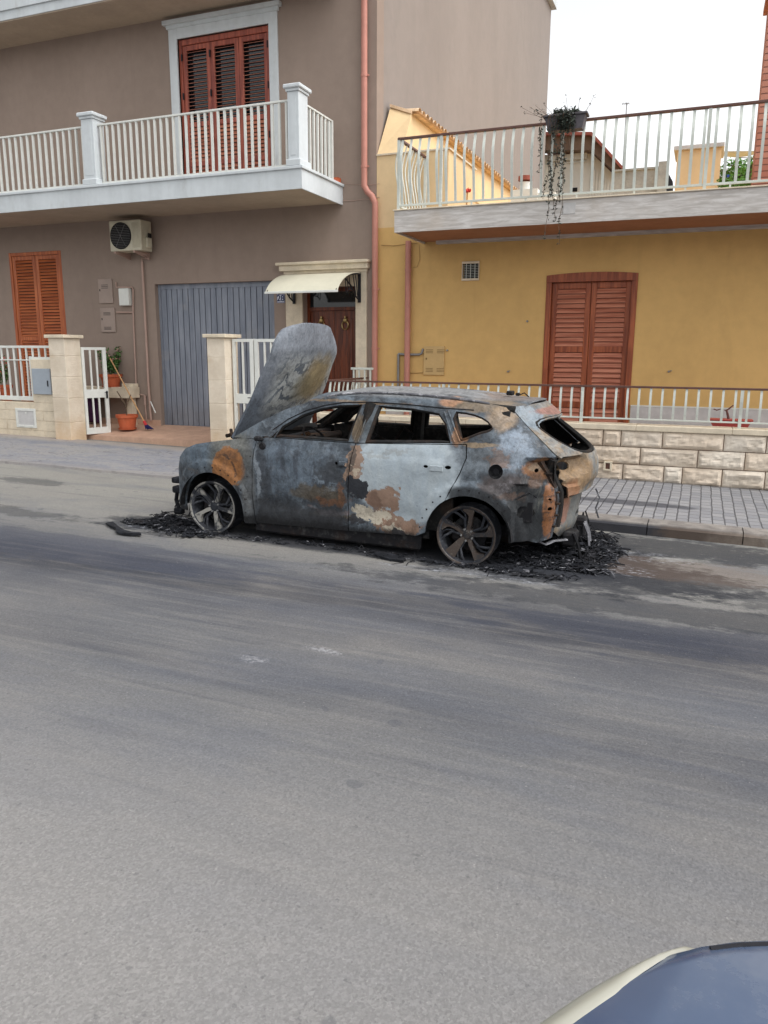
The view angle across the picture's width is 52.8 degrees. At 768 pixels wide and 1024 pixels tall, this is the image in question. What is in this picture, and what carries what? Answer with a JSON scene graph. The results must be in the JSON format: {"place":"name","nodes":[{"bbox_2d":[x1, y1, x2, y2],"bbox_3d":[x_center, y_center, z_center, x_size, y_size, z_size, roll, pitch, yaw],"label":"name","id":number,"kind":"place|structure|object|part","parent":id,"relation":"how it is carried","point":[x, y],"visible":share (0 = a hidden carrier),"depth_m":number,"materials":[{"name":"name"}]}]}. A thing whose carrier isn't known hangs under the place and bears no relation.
{"place":"outdoors","nodes":[
{"label":"outdoors","id":0,"kind":"place"},
{"bbox_2d":[0,434,185,478],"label":"pavement","id":1,"kind":"structure","parent":0,"point":[151,461],"depth_m":12.53,"materials":[{"name":"concrete"}]},
{"bbox_2d":[0,360,55,437],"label":"garden wall","id":2,"kind":"structure","parent":1,"relation":"on","point":[42,405],"depth_m":14.85,"materials":[{"name":"beige stone"}]},
{"bbox_2d":[0,385,12,400],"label":"flower pot","id":3,"kind":"object","parent":2,"relation":"on","point":[7,390],"visible":0.32,"depth_m":15.82,"materials":[{"name":"ceramic"}]},
{"bbox_2d":[0,355,9,383],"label":"potted plant","id":4,"kind":"object","parent":3,"relation":"on","point":[6,373],"visible":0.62,"depth_m":15.85,"materials":[{"name":"green plant"}]},
{"bbox_2d":[0,346,49,400],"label":"garden fence","id":5,"kind":"object","parent":2,"relation":"on","point":[17,397],"visible":0.8,"depth_m":14.90,"materials":[{"name":"white metal"}]},
{"bbox_2d":[15,408,36,427],"bbox_3d":[-6.908,-1.813,14.936,0.508,0.371,0.029,5,13,22],"label":"wall hatch","id":6,"kind":"object","parent":2,"relation":"attached to","point":[25,417],"depth_m":14.94,"materials":[{"name":"white paint"}]},
{"bbox_2d":[31,368,52,394],"bbox_3d":[-6.447,-2.459,14.598,0.447,0.478,0.057,5,13,22],"label":"meter cabinet","id":7,"kind":"object","parent":2,"relation":"attached to","point":[41,381],"visible":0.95,"depth_m":14.57,"materials":[{"name":"grey metal"}]},
{"bbox_3d":[-6.445,-2.460,14.602,0.447,0.478,0.049,5,13,22],"label":"cabinet door","id":8,"kind":"part","parent":7,"relation":"part of","materials":[{"name":"grey metal"}]},
{"bbox_2d":[44,335,86,439],"bbox_3d":[-5.936,-2.313,14.537,0.476,1.972,0.500,5,13,22],"label":"gate post","id":9,"kind":"object","parent":1,"relation":"on","point":[67,382],"visible":0.93,"depth_m":14.40,"materials":[{"name":"beige stone"}]},
{"bbox_2d":[80,347,110,433],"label":"gate","id":10,"kind":"structure","parent":9,"relation":"attached to","point":[92,393],"depth_m":14.81,"materials":[{"name":"white metal"}]},
{"bbox_2d":[87,423,210,446],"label":"courtyard paving","id":11,"kind":"structure","parent":0,"point":[180,435],"depth_m":14.77,"materials":[{"name":"beige tile"}]},
{"bbox_2d":[86,386,139,424],"bbox_3d":[-5.657,-2.182,15.853,1.412,0.763,0.310,5,13,22],"label":"bench","id":12,"kind":"object","parent":11,"relation":"on","point":[134,392],"visible":0.39,"depth_m":15.57,"materials":[{"name":"beige stone"}]},
{"bbox_2d":[87,398,99,422],"bbox_3d":[-6.043,-2.106,15.973,0.380,0.520,0.110,5,13,22],"label":"purple cloth","id":13,"kind":"object","parent":12,"relation":"hanging from","point":[90,409],"visible":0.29,"depth_m":15.92,"materials":[{"name":"purple fabric"}]},
{"bbox_2d":[99,374,121,386],"bbox_3d":[-5.530,-2.662,15.686,0.458,0.255,0.458,5,13,22],"label":"flower pot","id":14,"kind":"object","parent":12,"relation":"on","point":[114,380],"visible":0.81,"depth_m":15.54,"materials":[{"name":"ceramic"}]},
{"bbox_2d":[97,346,121,373],"bbox_3d":[-5.519,-3.058,15.631,0.534,0.609,0.466,5,13,22],"label":"potted plant","id":15,"kind":"object","parent":14,"relation":"on","point":[115,361],"visible":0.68,"depth_m":15.58,"materials":[{"name":"green plant"}]},
{"bbox_2d":[122,383,137,386],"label":"stone block","id":16,"kind":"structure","parent":12,"relation":"on","point":[131,384],"depth_m":15.52,"materials":[{"name":"beige stone"}]},
{"bbox_2d":[115,414,137,429],"bbox_3d":[-5.037,-1.768,15.191,0.426,0.285,0.426,5,13,22],"label":"flower pot","id":17,"kind":"object","parent":11,"relation":"on","point":[127,422],"visible":1,"depth_m":15.06,"materials":[{"name":"ceramic"}]},
{"bbox_2d":[117,391,130,414],"bbox_3d":[-5.080,-2.116,15.142,0.355,0.486,0.032,6,13,25],"label":"bare plant","id":18,"kind":"object","parent":17,"relation":"on","point":[124,402],"visible":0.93,"depth_m":15.13,"materials":[{"name":"brown plant"}]},
{"bbox_2d":[110,358,153,429],"bbox_3d":[-5.004,-2.333,15.240,1.194,1.359,0.126,8,14,32],"label":"broom","id":19,"kind":"object","parent":11,"relation":"on","point":[147,426],"visible":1,"depth_m":15.23,"materials":[{"name":"brown wood"}]},
{"bbox_2d":[0,439,767,1023],"bbox_3d":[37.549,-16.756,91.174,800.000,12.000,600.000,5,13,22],"label":"road","id":20,"kind":"structure","parent":0,"point":[252,781],"depth_m":3.45,"materials":[{"name":"grey asphalt"}]},
{"bbox_2d":[105,521,140,535],"bbox_3d":[-2.622,0.176,7.683,0.154,0.040,0.690,-10,16,-42],"label":"burnt flake","id":21,"kind":"object","parent":20,"relation":"on","point":[113,525],"visible":1,"depth_m":7.59,"materials":[{"name":"plastic"}]},
{"bbox_2d":[120,510,230,538],"bbox_3d":[-2.059,0.110,7.885,0.769,0.138,1.400,-10,16,-42],"label":"charred debris","id":22,"kind":"object","parent":20,"relation":"on","point":[172,522],"visible":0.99,"depth_m":7.90,"materials":[{"name":"plastic"}]},
{"bbox_2d":[202,334,240,441],"bbox_3d":[-2.740,-2.010,13.278,0.450,2.024,0.500,5,13,22],"label":"gate post","id":23,"kind":"object","parent":20,"relation":"on","point":[220,381],"visible":0.88,"depth_m":13.08,"materials":[{"name":"beige stone"}]},
{"bbox_2d":[232,339,254,427],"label":"gate","id":24,"kind":"structure","parent":23,"relation":"attached to","point":[244,398],"depth_m":13.05,"materials":[{"name":"white metal"}]},
{"bbox_2d":[0,0,556,426],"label":"house","id":25,"kind":"structure","parent":20,"relation":"on","point":[228,149],"depth_m":14.25,"materials":[{"name":"beige paint"}]},
{"bbox_2d":[8,250,66,401],"bbox_3d":[-7.240,-3.807,16.429,1.415,3.254,0.130,5,13,22],"label":"window","id":26,"kind":"structure","parent":25,"relation":"in","point":[36,277],"depth_m":16.28,"materials":[{"name":"orange wood"}]},
{"bbox_2d":[109,219,151,261],"bbox_3d":[-4.793,-5.168,14.834,0.805,0.743,0.441,5,13,22],"label":"air conditioner","id":27,"kind":"object","parent":25,"relation":"on","point":[129,236],"visible":1,"depth_m":14.65,"materials":[{"name":"beige metal"}]},
{"bbox_2d":[158,281,274,426],"bbox_3d":[-3.203,-3.009,15.005,2.655,2.750,0.060,5,13,22],"label":"garage door","id":28,"kind":"structure","parent":25,"relation":"in","point":[187,312],"depth_m":15.08,"materials":[{"name":"grey metal"}]},
{"bbox_2d":[179,25,270,173],"bbox_3d":[-2.817,-7.132,13.963,1.895,2.696,0.152,5,13,22],"label":"balcony door","id":29,"kind":"structure","parent":25,"relation":"in","point":[227,69],"depth_m":13.88,"materials":[{"name":"brown wood"}]},
{"bbox_2d":[307,287,355,423],"bbox_3d":[-0.909,-2.762,14.164,1.054,2.590,0.115,5,13,22],"label":"front door","id":30,"kind":"structure","parent":25,"relation":"in","point":[336,310],"depth_m":14.03,"materials":[{"name":"brown wood"}]},
{"bbox_2d":[317,411,331,423],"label":"garden wall","id":31,"kind":"structure","parent":20,"relation":"on","point":[318,415],"depth_m":12.53,"materials":[{"name":"beige stone"}]},
{"bbox_2d":[254,339,317,423],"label":"gate","id":32,"kind":"structure","parent":31,"relation":"attached to","point":[256,357],"depth_m":12.86,"materials":[{"name":"white metal"}]},
{"bbox_2d":[214,531,447,565],"bbox_3d":[-0.637,0.317,7.225,2.520,0.069,0.473,5,13,22],"label":"charred debris","id":33,"kind":"object","parent":20,"relation":"on","point":[321,544],"visible":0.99,"depth_m":7.26,"materials":[{"name":"plastic"}]},
{"bbox_2d":[172,323,600,564],"bbox_3d":[-0.044,-0.831,7.826,4.332,2.082,1.923,6,13,21],"label":"burnt car","id":34,"kind":"object","parent":20,"relation":"on","point":[517,468],"visible":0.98,"depth_m":7.07,"materials":[{"name":"metal"}]},
{"bbox_3d":[-0.771,-0.256,7.257,1.062,0.835,0.112,6,13,21],"label":"front door","id":35,"kind":"part","parent":34,"relation":"part of","materials":[{"name":"metal"}]},
{"bbox_3d":[0.189,-0.196,6.884,1.081,0.860,0.127,6,13,21],"label":"rear door","id":36,"kind":"part","parent":34,"relation":"part of","materials":[{"name":"metal"}]},
{"bbox_3d":[0.859,-0.527,8.504,1.081,0.860,0.127,6,13,21],"label":"rear door","id":37,"kind":"part","parent":34,"relation":"part of","materials":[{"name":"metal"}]},
{"bbox_2d":[375,552,405,562],"bbox_3d":[0.053,0.401,6.901,0.361,0.027,0.144,11,16,42],"label":"burnt flake","id":38,"kind":"object","parent":20,"relation":"on","point":[392,557],"visible":1,"depth_m":6.88,"materials":[{"name":"plastic"}]},
{"bbox_2d":[418,524,630,581],"bbox_3d":[1.577,0.320,7.047,2.343,0.215,1.452,-9,15,-38],"label":"charred debris","id":39,"kind":"object","parent":20,"relation":"on","point":[550,557],"visible":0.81,"depth_m":6.92,"materials":[{"name":"plastic"}]},
{"bbox_2d":[320,412,767,489],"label":"garden wall","id":40,"kind":"structure","parent":20,"relation":"on","point":[721,456],"depth_m":10.41,"materials":[{"name":"stone"}]},
{"bbox_2d":[327,380,767,428],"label":"iron fence","id":41,"kind":"object","parent":40,"relation":"on","point":[711,389],"visible":0.65,"depth_m":10.59,"materials":[{"name":"white metal"}]},
{"bbox_2d":[603,461,611,470],"bbox_3d":[3.108,-0.642,10.750,0.110,0.126,0.065,5,13,22],"label":"wall socket","id":42,"kind":"object","parent":40,"relation":"attached to","point":[607,466],"depth_m":10.73,"materials":[{"name":"beige plastic"}]},
{"bbox_2d":[376,99,767,427],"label":"house","id":43,"kind":"structure","parent":20,"relation":"on","point":[487,283],"depth_m":11.99,"materials":[{"name":"paint"}]},
{"bbox_2d":[466,187,470,204],"bbox_3d":[1.237,-4.656,11.482,0.104,0.292,0.119,0,12,-1],"label":"flower","id":44,"kind":"object","parent":43,"relation":"on","point":[468,190],"visible":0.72,"depth_m":11.46,"materials":[{"name":"red plant"}]},
{"bbox_2d":[511,175,556,201],"bbox_3d":[2.687,-5.489,13.873,0.770,1.029,0.350,5,13,22],"label":"chimney flue","id":45,"kind":"object","parent":43,"relation":"on","point":[526,186],"visible":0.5,"depth_m":13.72,"materials":[{"name":"white paint"}]},
{"bbox_2d":[543,111,589,133],"bbox_3d":[2.478,-5.285,10.518,0.594,0.235,0.325,5,13,22],"label":"railing planter","id":46,"kind":"object","parent":43,"relation":"hanging from","point":[580,118],"visible":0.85,"depth_m":10.37,"materials":[{"name":"grey plastic"}]},
{"bbox_2d":[521,94,595,244],"bbox_3d":[2.311,-4.651,10.573,1.021,1.931,0.231,5,13,22],"label":"trailing vine","id":47,"kind":"object","parent":46,"relation":"hanging from","point":[562,118],"visible":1,"depth_m":10.45,"materials":[{"name":"green plant"}]},
{"bbox_2d":[541,272,638,422],"bbox_3d":[3.256,-2.486,12.376,1.392,2.576,0.176,5,13,22],"label":"shuttered door","id":48,"kind":"structure","parent":43,"relation":"in","point":[611,317],"depth_m":12.32,"materials":[{"name":"red wood"}]},
{"bbox_2d":[613,161,666,194],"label":"concrete parapet","id":49,"kind":"structure","parent":43,"relation":"on","point":[661,179],"depth_m":21.57,"materials":[{"name":"beige concrete"}]},
{"bbox_2d":[666,175,672,190],"bbox_3d":[7.942,-9.189,21.543,0.231,0.645,0.300,5,13,22],"label":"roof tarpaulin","id":50,"kind":"object","parent":49,"relation":"attached to","point":[670,182],"visible":0.5,"depth_m":21.41,"materials":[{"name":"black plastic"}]},
{"bbox_2d":[674,142,724,190],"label":"parapet block","id":51,"kind":"structure","parent":43,"relation":"on","point":[696,161],"depth_m":13.30,"materials":[{"name":"paint"}]},
{"bbox_2d":[716,177,750,187],"bbox_3d":[5.555,-4.916,12.118,0.741,0.647,0.565,5,13,22],"label":"terrace shrub","id":52,"kind":"object","parent":43,"relation":"on","point":[735,185],"visible":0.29,"depth_m":12.01,"materials":[{"name":"green plant"}]},
{"bbox_2d":[724,151,753,173],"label":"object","id":53,"kind":"object","parent":43,"relation":"on","point":[743,154],"visible":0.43,"depth_m":14.33,"materials":[{"name":"white ceramic"}]},
{"bbox_2d":[751,0,767,185],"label":"brick pillar","id":54,"kind":"structure","parent":43,"relation":"attached to","point":[763,93],"depth_m":10.69,"materials":[{"name":"brick"}]},
{"bbox_2d":[543,132,622,198],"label":"house","id":55,"kind":"structure","parent":20,"relation":"on","point":[587,164],"depth_m":27.48,"materials":[{"name":"beige paint"}]},
{"bbox_2d":[622,102,628,165],"bbox_3d":[9.432,-12.845,30.918,0.280,6.427,0.400,5,13,22],"label":"tv antenna","id":56,"kind":"object","parent":55,"relation":"attached to","point":[625,120],"visible":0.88,"depth_m":30.36,"materials":[{"name":"grey metal"}]},
{"bbox_2d":[540,941,767,1023],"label":"parked car","id":57,"kind":"object","parent":20,"relation":"on","point":[726,983],"visible":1,"depth_m":1.15,"materials":[{"name":"blue metal"}]},
{"bbox_2d":[578,512,767,547],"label":"kerb","id":58,"kind":"structure","parent":20,"relation":"on","point":[745,536],"depth_m":7.88,"materials":[{"name":"concrete"}]},
{"bbox_2d":[719,156,752,185],"bbox_3d":[10.442,-6.623,22.942,2.552,7.490,2.231,5,13,22],"label":"tree","id":59,"kind":"object","parent":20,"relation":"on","point":[742,169],"visible":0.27,"depth_m":21.99,"materials":[{"name":"green plant"}]},
{"bbox_2d":[545,0,766,190],"label":"sky","id":60,"kind":"structure","parent":0,"point":[649,55],"materials":[{"name":"white"}]},
{"bbox_2d":[578,477,767,528],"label":"paved sidewalk","id":61,"kind":"structure","parent":0,"point":[738,507],"depth_m":9.15,"materials":[{"name":"grey tile"}]},
{"bbox_3d":[-0.544,-1.263,13.312,0.180,0.963,1.465,5,13,22],"label":"garden wall","id":62,"kind":"object","parent":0,"visible":0},
{"bbox_2d":[328,377,368,391],"bbox_3d":[-0.593,-2.015,13.016,0.065,0.459,1.560,5,13,22],"label":"iron fence","id":63,"kind":"object","parent":62,"relation":"on","point":[361,378],"visible":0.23,"depth_m":12.91,"materials":[{"name":"white metal"}]},
{"bbox_2d":[351,367,372,388],"bbox_3d":[-0.380,-1.979,13.409,0.413,1.028,0.040,5,13,22],"label":"porch railing","id":64,"kind":"object","parent":62,"relation":"on","point":[359,368],"visible":0.42,"depth_m":13.32,"materials":[{"name":"white metal"}]},
{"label":"terrace paving","id":65,"kind":"structure","parent":0,"visible":0},
{"bbox_2d":[710,418,752,426],"bbox_3d":[4.731,-1.197,10.590,0.560,0.148,0.250,5,13,22],"label":"trough planter","id":66,"kind":"object","parent":65,"relation":"on","point":[728,424],"visible":0.33,"depth_m":10.52,"materials":[{"name":"red plastic"}]},
{"bbox_2d":[713,405,733,418],"bbox_3d":[4.641,-1.357,10.601,0.252,0.228,0.032,5,13,22],"label":"bare plant","id":67,"kind":"object","parent":66,"relation":"in","point":[727,413],"visible":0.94,"depth_m":10.57,"materials":[{"name":"brown plant"}]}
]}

